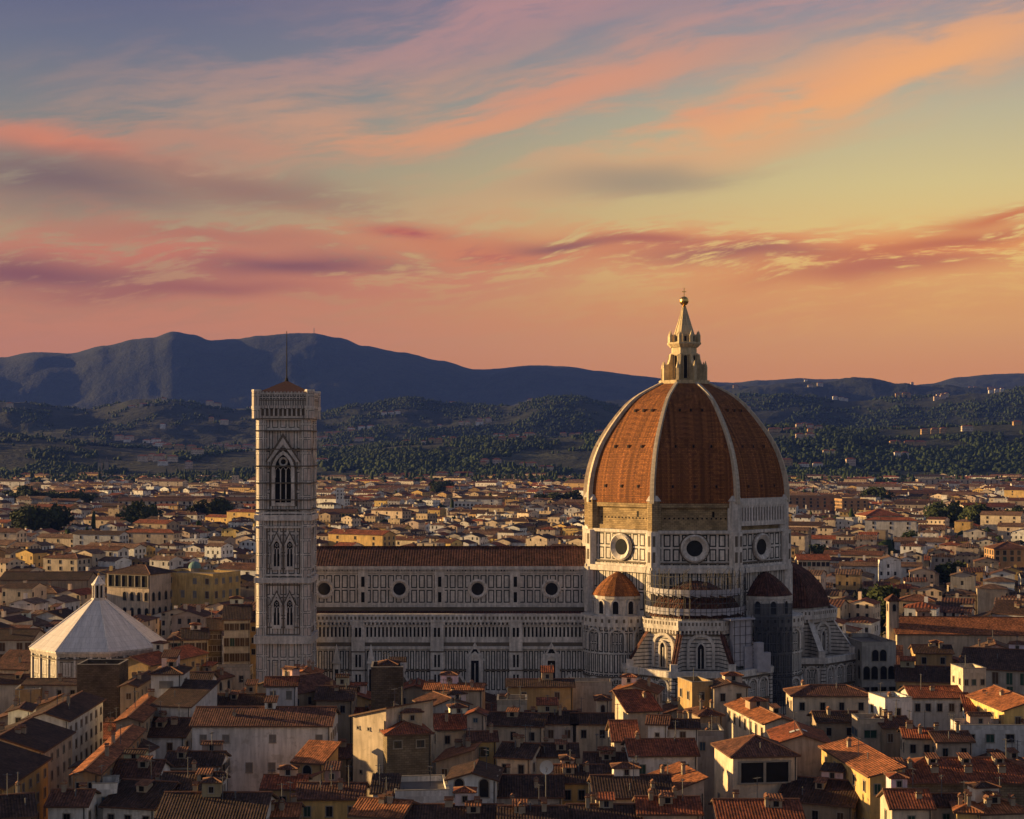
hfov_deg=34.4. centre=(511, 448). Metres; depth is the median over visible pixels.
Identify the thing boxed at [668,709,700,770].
house
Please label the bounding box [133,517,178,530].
house
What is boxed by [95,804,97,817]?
window
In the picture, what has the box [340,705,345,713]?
window
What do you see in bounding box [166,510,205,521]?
house
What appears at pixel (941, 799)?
house
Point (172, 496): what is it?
house
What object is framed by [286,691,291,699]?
window
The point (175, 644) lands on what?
window
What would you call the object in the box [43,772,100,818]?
house
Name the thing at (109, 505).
house
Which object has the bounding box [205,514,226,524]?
house
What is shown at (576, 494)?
tree
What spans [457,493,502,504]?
house
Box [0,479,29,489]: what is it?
house
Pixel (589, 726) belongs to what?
house
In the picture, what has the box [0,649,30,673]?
house
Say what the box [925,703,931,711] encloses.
window
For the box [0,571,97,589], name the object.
church hall
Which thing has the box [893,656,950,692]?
house
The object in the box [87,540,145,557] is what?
house
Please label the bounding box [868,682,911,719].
house
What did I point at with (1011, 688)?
window
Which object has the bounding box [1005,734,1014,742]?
window
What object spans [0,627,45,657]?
house
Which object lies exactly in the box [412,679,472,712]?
house
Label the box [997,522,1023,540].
house
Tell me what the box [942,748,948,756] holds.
window
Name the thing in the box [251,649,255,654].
window
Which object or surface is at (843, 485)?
house
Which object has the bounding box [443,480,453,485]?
tree
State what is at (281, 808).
house
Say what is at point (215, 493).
house
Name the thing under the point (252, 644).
house
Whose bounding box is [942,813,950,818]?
window
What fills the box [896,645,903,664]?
house
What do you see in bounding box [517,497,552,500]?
house
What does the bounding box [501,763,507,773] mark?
window
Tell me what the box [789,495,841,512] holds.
house
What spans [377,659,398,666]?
house
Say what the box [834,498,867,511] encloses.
house
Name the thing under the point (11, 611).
house
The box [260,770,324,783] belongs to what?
house
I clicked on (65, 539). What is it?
house
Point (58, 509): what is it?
tree
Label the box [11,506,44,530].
tree
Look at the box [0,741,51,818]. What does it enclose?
house
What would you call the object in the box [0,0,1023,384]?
sky
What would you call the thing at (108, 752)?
house
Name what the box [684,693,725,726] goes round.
house
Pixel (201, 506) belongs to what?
tree
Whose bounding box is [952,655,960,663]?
house
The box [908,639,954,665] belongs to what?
house
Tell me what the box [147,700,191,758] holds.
house
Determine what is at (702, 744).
window
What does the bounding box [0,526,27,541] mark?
house
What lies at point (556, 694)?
window
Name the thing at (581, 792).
window
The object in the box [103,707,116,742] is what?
house
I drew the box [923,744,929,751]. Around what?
window
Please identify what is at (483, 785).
window
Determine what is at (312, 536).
twin window
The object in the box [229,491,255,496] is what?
house
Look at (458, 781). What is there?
window
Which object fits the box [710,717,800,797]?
house
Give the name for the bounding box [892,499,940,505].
house
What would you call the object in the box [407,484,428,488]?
house
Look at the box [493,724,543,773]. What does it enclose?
house
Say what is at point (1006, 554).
house
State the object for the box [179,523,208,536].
house
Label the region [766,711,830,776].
house
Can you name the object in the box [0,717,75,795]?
house
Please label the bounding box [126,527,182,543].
house
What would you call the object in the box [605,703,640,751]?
house
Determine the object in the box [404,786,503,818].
house
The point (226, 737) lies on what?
window
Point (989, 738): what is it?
window
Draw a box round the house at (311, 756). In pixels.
[290,740,341,781]
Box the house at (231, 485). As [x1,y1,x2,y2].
[218,484,248,486]
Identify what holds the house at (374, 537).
on the ground
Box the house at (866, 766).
[818,737,905,818]
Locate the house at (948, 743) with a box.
[927,714,975,756]
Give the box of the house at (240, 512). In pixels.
[226,507,255,525]
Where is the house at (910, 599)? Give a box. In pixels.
[899,590,937,615]
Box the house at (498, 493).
[492,492,527,497]
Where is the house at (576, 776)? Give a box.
[541,749,604,804]
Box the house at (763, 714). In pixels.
[724,696,797,738]
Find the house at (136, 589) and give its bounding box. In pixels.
[105,564,176,615]
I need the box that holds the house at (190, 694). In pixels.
[149,679,220,716]
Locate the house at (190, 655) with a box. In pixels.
[125,635,209,679]
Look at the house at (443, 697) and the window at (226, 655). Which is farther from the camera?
the window at (226, 655)
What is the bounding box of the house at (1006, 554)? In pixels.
[983,542,1023,568]
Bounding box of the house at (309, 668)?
[295,654,324,674]
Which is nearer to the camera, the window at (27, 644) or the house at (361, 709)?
the house at (361, 709)
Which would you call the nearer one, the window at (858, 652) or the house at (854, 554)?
the window at (858, 652)
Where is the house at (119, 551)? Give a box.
[70,540,129,558]
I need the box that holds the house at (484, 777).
[444,749,503,802]
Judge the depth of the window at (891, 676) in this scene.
437.90 m
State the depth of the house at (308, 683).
372.09 m
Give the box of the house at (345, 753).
[338,739,352,781]
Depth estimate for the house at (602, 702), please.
336.27 m
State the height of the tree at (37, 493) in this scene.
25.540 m
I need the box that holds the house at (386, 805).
[347,777,418,818]
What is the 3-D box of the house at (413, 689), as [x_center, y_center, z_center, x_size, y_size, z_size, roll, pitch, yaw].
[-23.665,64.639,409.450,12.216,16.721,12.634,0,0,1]
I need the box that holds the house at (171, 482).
[153,478,187,487]
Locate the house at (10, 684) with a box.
[0,672,30,713]
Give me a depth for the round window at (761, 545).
431.32 m
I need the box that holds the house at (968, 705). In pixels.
[960,690,986,717]
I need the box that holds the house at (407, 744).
[380,703,434,774]
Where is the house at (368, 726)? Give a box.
[349,687,436,796]
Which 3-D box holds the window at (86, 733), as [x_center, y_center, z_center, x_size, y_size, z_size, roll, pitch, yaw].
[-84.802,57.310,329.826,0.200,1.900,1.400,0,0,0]
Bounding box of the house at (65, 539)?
[37,533,72,546]
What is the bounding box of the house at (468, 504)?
[450,501,483,508]
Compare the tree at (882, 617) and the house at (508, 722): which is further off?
the tree at (882, 617)
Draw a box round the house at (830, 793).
[778,762,858,818]
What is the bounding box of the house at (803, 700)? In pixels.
[783,679,867,725]
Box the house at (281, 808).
[269,781,305,818]
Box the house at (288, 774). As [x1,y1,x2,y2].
[259,764,312,801]
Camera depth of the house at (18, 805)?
245.46 m
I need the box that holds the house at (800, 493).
[790,491,820,494]
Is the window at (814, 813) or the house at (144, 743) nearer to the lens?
the window at (814, 813)
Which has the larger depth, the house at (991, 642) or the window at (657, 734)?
the house at (991, 642)
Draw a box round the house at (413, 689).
[404,678,433,703]
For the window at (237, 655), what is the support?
in the house at (236, 615)
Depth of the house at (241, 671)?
417.48 m
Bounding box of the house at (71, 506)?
[34,502,78,510]
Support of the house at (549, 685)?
on the ground
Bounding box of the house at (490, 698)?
[485,692,496,702]
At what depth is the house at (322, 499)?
1679.81 m
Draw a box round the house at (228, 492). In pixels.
[200,488,235,494]
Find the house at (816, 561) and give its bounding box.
[793,548,830,573]
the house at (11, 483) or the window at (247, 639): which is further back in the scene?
the house at (11, 483)
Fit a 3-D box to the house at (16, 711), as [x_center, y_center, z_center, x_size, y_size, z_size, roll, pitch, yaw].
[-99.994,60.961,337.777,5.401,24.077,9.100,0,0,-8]
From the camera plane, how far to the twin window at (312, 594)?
415.51 m
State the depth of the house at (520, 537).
1041.86 m
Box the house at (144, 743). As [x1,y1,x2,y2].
[138,738,159,758]
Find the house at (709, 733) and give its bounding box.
[698,716,723,818]
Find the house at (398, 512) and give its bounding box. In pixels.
[371,505,411,518]
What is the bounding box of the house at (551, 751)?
[536,726,579,773]
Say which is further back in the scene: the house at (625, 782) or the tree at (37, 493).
the tree at (37, 493)
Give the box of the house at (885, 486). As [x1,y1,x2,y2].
[856,484,901,490]
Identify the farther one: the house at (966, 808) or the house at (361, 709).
the house at (361, 709)
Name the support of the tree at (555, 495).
on the ground
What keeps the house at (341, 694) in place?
on the ground
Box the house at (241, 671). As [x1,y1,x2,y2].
[217,664,252,692]
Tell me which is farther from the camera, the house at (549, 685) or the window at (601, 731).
the house at (549, 685)
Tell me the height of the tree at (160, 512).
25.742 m
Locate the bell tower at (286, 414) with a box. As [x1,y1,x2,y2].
[251,331,320,682]
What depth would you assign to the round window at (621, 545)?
431.43 m
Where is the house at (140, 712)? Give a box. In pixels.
[113,688,156,739]
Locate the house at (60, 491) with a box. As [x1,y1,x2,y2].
[47,489,67,492]
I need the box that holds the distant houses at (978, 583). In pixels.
[0,379,1023,673]
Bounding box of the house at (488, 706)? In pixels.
[485,690,506,710]
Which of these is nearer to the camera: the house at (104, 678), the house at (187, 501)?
the house at (104, 678)
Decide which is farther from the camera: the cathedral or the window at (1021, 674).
the cathedral
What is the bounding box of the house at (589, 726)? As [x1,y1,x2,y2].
[570,697,614,763]
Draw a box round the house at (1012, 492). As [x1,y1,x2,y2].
[1004,487,1023,497]
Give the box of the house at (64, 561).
[42,550,91,570]
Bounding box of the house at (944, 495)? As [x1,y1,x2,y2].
[941,491,986,499]
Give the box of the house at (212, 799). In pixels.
[154,770,278,818]
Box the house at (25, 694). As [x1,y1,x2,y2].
[15,684,41,702]
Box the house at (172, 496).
[156,495,192,496]
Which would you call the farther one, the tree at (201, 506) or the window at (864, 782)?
the tree at (201, 506)
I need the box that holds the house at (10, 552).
[0,545,22,557]
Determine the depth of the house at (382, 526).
1150.85 m
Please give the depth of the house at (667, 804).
251.12 m
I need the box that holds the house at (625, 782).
[586,755,672,802]
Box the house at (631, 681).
[609,666,664,713]
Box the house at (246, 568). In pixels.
[215,557,255,576]
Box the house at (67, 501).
[52,497,83,503]
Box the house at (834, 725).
[806,706,858,741]
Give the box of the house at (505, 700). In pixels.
[497,685,526,711]
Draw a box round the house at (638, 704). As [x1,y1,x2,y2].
[612,689,662,737]
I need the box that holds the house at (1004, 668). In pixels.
[959,636,1023,693]
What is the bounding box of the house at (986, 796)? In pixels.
[963,777,1023,818]
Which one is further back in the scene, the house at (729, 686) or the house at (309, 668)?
the house at (309, 668)
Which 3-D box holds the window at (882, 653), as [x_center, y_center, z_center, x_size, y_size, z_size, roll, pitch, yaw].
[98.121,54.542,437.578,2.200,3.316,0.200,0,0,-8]
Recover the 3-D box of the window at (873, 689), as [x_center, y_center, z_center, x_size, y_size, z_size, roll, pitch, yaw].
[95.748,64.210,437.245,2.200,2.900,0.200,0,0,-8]
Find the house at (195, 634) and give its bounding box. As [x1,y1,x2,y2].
[180,622,209,661]
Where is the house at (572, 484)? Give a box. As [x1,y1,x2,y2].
[564,480,583,487]
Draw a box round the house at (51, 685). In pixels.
[21,664,76,699]
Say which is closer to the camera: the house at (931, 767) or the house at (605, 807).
the house at (605, 807)
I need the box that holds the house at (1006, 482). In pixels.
[1000,481,1015,483]
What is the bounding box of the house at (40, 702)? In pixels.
[0,690,64,725]
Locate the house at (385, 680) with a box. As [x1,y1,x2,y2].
[371,653,406,710]
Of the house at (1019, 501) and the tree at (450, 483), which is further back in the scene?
the tree at (450, 483)
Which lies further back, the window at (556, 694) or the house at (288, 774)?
the window at (556, 694)
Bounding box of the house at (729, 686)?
[709,671,750,739]
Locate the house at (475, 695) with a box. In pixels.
[422,671,487,709]
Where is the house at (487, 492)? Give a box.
[464,491,495,495]
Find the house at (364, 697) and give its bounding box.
[350,682,370,706]
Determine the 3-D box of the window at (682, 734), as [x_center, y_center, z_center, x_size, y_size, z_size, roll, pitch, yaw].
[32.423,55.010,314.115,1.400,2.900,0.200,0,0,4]
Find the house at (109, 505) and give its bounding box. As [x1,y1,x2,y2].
[99,503,125,507]
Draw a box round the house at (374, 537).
[327,528,396,545]
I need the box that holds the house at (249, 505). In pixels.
[242,503,255,506]
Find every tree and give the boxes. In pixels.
[5,492,19,502]
[9,509,24,527]
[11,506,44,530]
[17,484,33,492]
[17,489,33,495]
[19,504,40,510]
[28,490,45,495]
[28,507,52,530]
[44,506,69,526]
[45,492,60,497]
[47,508,59,521]
[47,518,63,530]
[48,503,74,526]
[66,490,87,498]
[78,493,93,502]
[120,515,138,521]
[121,499,157,518]
[145,506,163,515]
[189,498,209,513]
[205,497,228,515]
[217,506,235,514]
[429,481,446,492]
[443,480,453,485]
[533,493,546,497]
[548,491,561,499]
[563,489,582,499]
[809,543,825,550]
[809,546,828,553]
[812,547,829,553]
[854,588,877,599]
[864,487,881,495]
[866,583,899,602]
[871,487,890,499]
[874,596,885,605]
[880,603,885,636]
[880,612,885,635]
[900,530,917,536]
[923,500,954,522]
[926,507,946,519]
[934,564,952,588]
[937,560,966,582]
[945,500,974,522]
[956,505,982,524]
[961,502,995,523]
[1005,506,1023,511]
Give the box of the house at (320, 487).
[318,486,351,488]
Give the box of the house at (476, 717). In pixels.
[464,706,489,729]
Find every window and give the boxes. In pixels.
[0,642,5,651]
[16,642,22,649]
[25,642,30,649]
[29,777,31,788]
[36,773,39,783]
[43,808,46,818]
[62,813,70,818]
[85,731,87,741]
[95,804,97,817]
[107,813,114,818]
[122,591,126,600]
[124,814,131,818]
[125,693,131,699]
[130,592,133,600]
[137,592,140,600]
[142,815,149,818]
[144,592,147,601]
[144,608,148,614]
[159,681,172,688]
[164,590,167,599]
[166,742,172,751]
[168,643,180,646]
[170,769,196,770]
[181,590,184,597]
[196,642,201,648]
[199,734,206,742]
[202,642,206,650]
[205,591,208,598]
[212,645,216,651]
[217,645,221,651]
[217,656,221,662]
[222,734,229,742]
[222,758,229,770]
[223,638,228,646]
[224,623,228,630]
[224,653,228,661]
[229,623,234,630]
[229,638,233,646]
[229,653,234,661]
[234,638,239,646]
[235,623,239,630]
[235,653,239,661]
[238,675,243,682]
[239,653,244,661]
[240,623,244,630]
[240,638,243,646]
[244,623,249,630]
[244,637,249,646]
[244,653,249,661]
[245,762,252,772]
[251,626,255,631]
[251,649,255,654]
[266,434,299,505]
[268,762,275,772]
[269,532,282,569]
[269,590,282,628]
[269,734,276,742]
[279,795,286,801]
[282,590,296,628]
[283,532,296,569]
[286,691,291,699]
[302,764,311,773]
[303,806,311,817]
[307,696,311,704]
[311,437,315,505]
[311,536,312,568]
[311,594,312,626]
[312,531,314,567]
[312,588,314,625]
[315,734,322,739]
[317,579,333,598]
[325,806,333,817]
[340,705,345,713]
[347,806,352,817]
[389,579,408,598]
[393,740,402,748]
[416,739,425,747]
[441,768,447,776]
[444,735,450,744]
[453,778,464,797]
[465,643,484,682]
[468,579,486,598]
[472,717,478,722]
[478,778,489,797]
[479,747,488,756]
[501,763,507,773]
[510,731,515,740]
[518,764,524,773]
[528,732,534,741]
[541,642,560,677]
[542,579,560,598]
[548,729,553,738]
[554,692,559,699]
[563,789,571,800]
[564,729,570,738]
[577,789,585,800]
[580,729,586,738]
[599,729,605,738]
[600,704,605,711]
[610,532,632,560]
[639,764,645,773]
[654,732,659,737]
[679,534,709,562]
[679,731,685,737]
[699,692,704,700]
[699,741,705,750]
[719,693,725,701]
[728,710,730,721]
[733,713,735,724]
[736,693,741,698]
[752,532,770,560]
[799,702,805,710]
[811,809,818,818]
[820,702,825,709]
[826,727,832,736]
[836,812,843,818]
[839,702,844,709]
[846,727,851,736]
[852,773,855,785]
[854,727,857,738]
[857,648,860,660]
[857,665,860,679]
[858,702,863,710]
[862,779,865,792]
[863,666,870,679]
[863,730,877,738]
[871,649,878,661]
[871,666,878,679]
[871,686,877,691]
[873,783,880,794]
[879,649,886,661]
[879,665,887,679]
[879,686,886,691]
[884,808,886,818]
[887,733,893,742]
[888,665,894,679]
[888,686,895,690]
[892,604,896,611]
[895,708,900,714]
[907,815,915,818]
[909,744,916,753]
[914,703,920,711]
[921,657,926,663]
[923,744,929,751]
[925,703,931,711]
[936,703,942,711]
[940,657,944,664]
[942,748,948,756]
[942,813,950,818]
[948,703,954,711]
[960,747,966,751]
[963,679,968,685]
[971,679,976,685]
[980,679,985,685]
[985,734,994,742]
[992,671,998,684]
[1005,672,1012,685]
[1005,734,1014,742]
[1006,686,1013,690]
[1015,716,1020,723]
[1019,673,1023,685]
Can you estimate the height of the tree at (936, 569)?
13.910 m
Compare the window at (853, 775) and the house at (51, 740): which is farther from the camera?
the house at (51, 740)
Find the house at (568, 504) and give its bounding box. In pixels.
[544,501,583,507]
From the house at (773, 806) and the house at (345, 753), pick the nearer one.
the house at (773, 806)
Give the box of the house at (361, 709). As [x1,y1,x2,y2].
[354,704,370,713]
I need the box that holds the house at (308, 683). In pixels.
[257,665,335,705]
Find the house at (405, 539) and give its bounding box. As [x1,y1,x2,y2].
[396,533,428,545]
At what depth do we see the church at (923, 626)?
502.10 m
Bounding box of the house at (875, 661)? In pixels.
[844,633,895,691]
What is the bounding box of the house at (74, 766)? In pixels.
[68,759,85,787]
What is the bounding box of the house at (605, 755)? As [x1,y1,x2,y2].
[582,733,628,773]
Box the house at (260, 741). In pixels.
[188,690,340,790]
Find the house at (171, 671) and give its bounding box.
[147,649,192,697]
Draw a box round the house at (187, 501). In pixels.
[118,497,255,508]
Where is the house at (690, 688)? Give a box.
[678,668,713,717]
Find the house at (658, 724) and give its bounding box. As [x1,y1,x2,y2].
[645,714,671,737]
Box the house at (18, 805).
[0,772,37,818]
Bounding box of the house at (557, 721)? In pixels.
[524,695,577,741]
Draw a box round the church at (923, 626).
[884,607,1023,656]
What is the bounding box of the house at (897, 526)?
[864,515,917,536]
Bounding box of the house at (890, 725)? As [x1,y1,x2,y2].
[872,700,914,756]
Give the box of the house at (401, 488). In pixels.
[367,485,404,490]
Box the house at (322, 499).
[317,495,349,505]
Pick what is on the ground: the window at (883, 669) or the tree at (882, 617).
the tree at (882, 617)
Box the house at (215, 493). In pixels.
[193,490,222,494]
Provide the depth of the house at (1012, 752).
309.61 m
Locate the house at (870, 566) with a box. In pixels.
[839,559,922,580]
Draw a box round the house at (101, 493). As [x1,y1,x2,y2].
[73,490,106,495]
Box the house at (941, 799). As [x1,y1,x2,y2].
[930,775,958,818]
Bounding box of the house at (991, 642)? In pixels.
[969,630,1008,647]
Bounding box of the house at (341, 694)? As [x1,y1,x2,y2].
[313,671,359,742]
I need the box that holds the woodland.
[0,385,1023,554]
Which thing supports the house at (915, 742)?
on the ground
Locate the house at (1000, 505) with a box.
[960,502,1010,509]
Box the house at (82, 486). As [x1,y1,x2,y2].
[79,484,103,487]
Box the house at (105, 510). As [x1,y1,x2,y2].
[91,507,130,513]
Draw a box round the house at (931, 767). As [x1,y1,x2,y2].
[890,738,1023,806]
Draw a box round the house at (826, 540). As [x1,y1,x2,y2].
[811,534,836,546]
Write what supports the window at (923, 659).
in the house at (933, 652)
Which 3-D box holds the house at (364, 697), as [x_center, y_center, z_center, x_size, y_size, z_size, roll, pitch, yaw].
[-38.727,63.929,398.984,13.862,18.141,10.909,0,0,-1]
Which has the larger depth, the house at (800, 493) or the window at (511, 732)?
the house at (800, 493)
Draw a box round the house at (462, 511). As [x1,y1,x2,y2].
[449,507,487,517]
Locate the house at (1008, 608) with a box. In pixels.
[991,599,1023,616]
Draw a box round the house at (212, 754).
[164,732,231,772]
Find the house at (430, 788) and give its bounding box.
[394,765,449,802]
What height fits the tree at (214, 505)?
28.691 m
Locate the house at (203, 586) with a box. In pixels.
[170,568,239,609]
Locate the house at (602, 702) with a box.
[593,694,611,711]
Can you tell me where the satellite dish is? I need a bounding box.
[540,760,552,796]
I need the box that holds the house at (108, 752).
[69,724,146,787]
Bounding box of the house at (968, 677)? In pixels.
[951,655,985,692]
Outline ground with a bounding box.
[0,331,1023,591]
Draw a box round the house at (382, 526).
[371,523,411,532]
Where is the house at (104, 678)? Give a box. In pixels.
[77,659,128,721]
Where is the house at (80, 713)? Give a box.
[18,686,105,763]
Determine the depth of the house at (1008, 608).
560.22 m
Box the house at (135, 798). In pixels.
[98,759,181,818]
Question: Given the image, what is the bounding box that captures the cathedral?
[317,291,855,715]
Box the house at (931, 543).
[893,535,944,550]
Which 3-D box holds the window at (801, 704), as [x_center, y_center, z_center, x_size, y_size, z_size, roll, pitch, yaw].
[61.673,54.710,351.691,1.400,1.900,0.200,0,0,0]
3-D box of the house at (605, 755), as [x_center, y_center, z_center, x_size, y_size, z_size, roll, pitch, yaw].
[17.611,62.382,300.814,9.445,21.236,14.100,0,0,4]
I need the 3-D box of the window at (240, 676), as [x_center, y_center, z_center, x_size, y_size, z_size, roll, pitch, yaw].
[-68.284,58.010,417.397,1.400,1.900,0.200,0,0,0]
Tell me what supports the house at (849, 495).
on the ground
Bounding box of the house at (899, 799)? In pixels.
[876,767,936,818]
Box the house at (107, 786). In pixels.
[91,765,119,818]
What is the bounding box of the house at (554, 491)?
[544,489,571,494]
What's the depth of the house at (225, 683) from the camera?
412.94 m
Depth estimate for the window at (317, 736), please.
310.67 m
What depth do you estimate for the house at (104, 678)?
368.61 m
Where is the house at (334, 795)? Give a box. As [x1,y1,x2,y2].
[295,761,369,818]
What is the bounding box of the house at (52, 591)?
[0,581,67,597]
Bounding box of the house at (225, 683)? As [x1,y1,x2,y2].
[201,661,234,692]
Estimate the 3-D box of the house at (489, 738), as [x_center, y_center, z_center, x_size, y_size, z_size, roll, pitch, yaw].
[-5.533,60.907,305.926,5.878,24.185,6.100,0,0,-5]
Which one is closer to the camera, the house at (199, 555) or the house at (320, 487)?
the house at (199, 555)
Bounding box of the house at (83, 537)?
[72,528,128,546]
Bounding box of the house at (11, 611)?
[0,603,24,617]
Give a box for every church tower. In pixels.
[98,459,101,470]
[104,457,108,469]
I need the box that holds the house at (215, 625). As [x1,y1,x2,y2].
[206,607,223,664]
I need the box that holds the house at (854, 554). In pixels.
[823,546,885,560]
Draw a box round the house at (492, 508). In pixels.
[472,505,510,511]
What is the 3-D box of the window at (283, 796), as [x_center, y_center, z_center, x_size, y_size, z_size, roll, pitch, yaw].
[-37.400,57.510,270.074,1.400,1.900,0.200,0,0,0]
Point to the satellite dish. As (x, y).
(546, 766)
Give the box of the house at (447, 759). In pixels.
[432,727,481,782]
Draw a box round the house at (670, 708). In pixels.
[662,695,677,717]
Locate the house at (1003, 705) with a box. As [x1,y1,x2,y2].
[965,684,1023,723]
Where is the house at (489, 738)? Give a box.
[466,714,498,764]
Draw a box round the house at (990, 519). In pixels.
[980,510,1023,533]
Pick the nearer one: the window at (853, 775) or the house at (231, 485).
the window at (853, 775)
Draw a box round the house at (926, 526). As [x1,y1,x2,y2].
[918,523,952,532]
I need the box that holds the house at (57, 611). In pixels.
[31,600,73,621]
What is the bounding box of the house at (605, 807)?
[565,782,642,818]
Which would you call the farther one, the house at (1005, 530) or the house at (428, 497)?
the house at (428, 497)
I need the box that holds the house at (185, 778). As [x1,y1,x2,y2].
[160,757,230,790]
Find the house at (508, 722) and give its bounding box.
[486,698,549,764]
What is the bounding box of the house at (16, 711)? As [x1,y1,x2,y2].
[5,688,38,724]
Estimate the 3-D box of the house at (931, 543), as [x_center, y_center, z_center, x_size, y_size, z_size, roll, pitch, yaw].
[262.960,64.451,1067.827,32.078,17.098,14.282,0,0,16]
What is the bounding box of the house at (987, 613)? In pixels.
[968,610,991,615]
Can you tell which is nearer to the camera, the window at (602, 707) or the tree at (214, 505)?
the window at (602, 707)
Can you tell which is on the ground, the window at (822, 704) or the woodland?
the woodland
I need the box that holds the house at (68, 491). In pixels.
[65,490,98,492]
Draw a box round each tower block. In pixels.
[232,475,238,482]
[336,488,343,507]
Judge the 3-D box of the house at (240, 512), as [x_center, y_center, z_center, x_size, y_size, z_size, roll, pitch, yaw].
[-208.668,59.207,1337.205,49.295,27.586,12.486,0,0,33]
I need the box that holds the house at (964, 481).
[916,479,999,484]
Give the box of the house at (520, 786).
[497,764,564,804]
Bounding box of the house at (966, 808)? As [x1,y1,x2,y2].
[949,781,984,818]
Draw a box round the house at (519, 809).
[496,784,568,818]
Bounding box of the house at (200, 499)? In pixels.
[193,498,228,504]
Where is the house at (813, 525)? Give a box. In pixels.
[789,519,825,532]
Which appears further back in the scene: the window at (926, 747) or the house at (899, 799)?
the window at (926, 747)
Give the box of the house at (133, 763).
[111,744,173,781]
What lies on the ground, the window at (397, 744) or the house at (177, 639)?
the house at (177, 639)
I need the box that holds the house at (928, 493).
[886,490,951,498]
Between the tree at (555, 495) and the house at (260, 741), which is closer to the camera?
the house at (260, 741)
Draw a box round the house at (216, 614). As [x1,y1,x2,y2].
[209,610,221,616]
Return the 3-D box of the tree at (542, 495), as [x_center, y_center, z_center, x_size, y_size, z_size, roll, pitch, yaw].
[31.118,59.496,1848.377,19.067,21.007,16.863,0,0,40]
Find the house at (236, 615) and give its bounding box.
[222,595,252,663]
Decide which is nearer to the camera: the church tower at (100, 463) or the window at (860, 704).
the window at (860, 704)
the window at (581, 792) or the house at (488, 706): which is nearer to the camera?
the window at (581, 792)
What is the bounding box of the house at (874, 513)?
[854,509,904,518]
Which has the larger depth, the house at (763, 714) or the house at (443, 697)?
the house at (443, 697)
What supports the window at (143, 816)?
in the house at (135, 798)
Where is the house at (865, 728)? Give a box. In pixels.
[851,714,883,751]
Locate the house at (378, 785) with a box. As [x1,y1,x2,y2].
[369,764,401,797]
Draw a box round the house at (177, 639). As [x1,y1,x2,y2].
[166,631,182,646]
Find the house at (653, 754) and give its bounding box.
[620,720,700,773]
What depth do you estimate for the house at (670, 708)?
384.19 m
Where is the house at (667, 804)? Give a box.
[632,779,703,818]
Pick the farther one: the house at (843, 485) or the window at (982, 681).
the house at (843, 485)
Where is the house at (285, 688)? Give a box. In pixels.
[263,661,299,705]
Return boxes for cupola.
[188,561,200,571]
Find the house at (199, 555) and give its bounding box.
[185,549,204,561]
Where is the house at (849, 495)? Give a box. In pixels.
[823,493,859,497]
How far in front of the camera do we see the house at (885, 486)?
2191.29 m
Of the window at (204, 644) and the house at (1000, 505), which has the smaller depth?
the window at (204, 644)
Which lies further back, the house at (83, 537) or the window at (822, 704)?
the house at (83, 537)
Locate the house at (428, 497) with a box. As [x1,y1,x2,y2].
[388,495,430,499]
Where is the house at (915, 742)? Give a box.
[897,710,933,758]
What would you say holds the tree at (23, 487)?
on the ground
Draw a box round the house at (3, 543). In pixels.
[0,540,18,546]
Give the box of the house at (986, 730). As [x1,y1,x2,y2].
[951,712,1023,756]
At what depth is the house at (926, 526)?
1233.27 m
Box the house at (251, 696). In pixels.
[217,679,265,705]
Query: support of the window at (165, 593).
in the house at (136, 589)
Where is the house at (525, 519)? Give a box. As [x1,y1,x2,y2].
[502,516,538,524]
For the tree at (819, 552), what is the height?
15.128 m
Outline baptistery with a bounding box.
[29,572,165,677]
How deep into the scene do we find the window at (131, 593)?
635.82 m
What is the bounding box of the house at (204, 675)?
[190,657,218,679]
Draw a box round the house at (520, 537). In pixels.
[500,535,560,541]
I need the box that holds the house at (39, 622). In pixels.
[21,610,49,631]
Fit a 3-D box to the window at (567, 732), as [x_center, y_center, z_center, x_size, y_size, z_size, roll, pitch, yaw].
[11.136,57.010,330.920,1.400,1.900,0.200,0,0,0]
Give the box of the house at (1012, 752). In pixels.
[976,738,1023,760]
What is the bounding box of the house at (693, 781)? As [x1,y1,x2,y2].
[648,761,707,818]
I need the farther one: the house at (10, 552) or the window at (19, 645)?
the house at (10, 552)
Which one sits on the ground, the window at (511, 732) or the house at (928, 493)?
the house at (928, 493)
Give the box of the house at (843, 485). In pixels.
[837,482,869,487]
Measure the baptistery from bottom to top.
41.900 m
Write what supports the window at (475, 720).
in the house at (476, 717)
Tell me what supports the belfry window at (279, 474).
in the bell tower at (286, 414)
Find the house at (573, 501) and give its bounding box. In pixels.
[558,499,584,503]
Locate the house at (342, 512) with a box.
[319,508,358,518]
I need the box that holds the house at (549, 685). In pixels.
[506,664,575,709]
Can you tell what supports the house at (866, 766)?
on the ground
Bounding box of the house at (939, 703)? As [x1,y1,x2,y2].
[898,674,968,729]
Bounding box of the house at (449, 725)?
[433,697,468,774]
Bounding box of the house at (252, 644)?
[250,610,255,678]
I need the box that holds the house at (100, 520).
[83,513,123,527]
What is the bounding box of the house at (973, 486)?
[969,484,1006,489]
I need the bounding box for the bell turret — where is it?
[884,594,901,640]
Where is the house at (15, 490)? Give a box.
[13,487,46,492]
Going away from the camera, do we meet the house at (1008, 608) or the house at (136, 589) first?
the house at (1008, 608)
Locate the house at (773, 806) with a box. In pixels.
[708,777,805,818]
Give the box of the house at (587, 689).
[573,678,611,711]
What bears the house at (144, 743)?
on the ground
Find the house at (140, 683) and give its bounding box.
[117,670,151,714]
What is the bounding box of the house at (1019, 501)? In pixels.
[1007,497,1023,505]
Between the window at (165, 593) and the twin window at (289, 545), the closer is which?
the twin window at (289, 545)

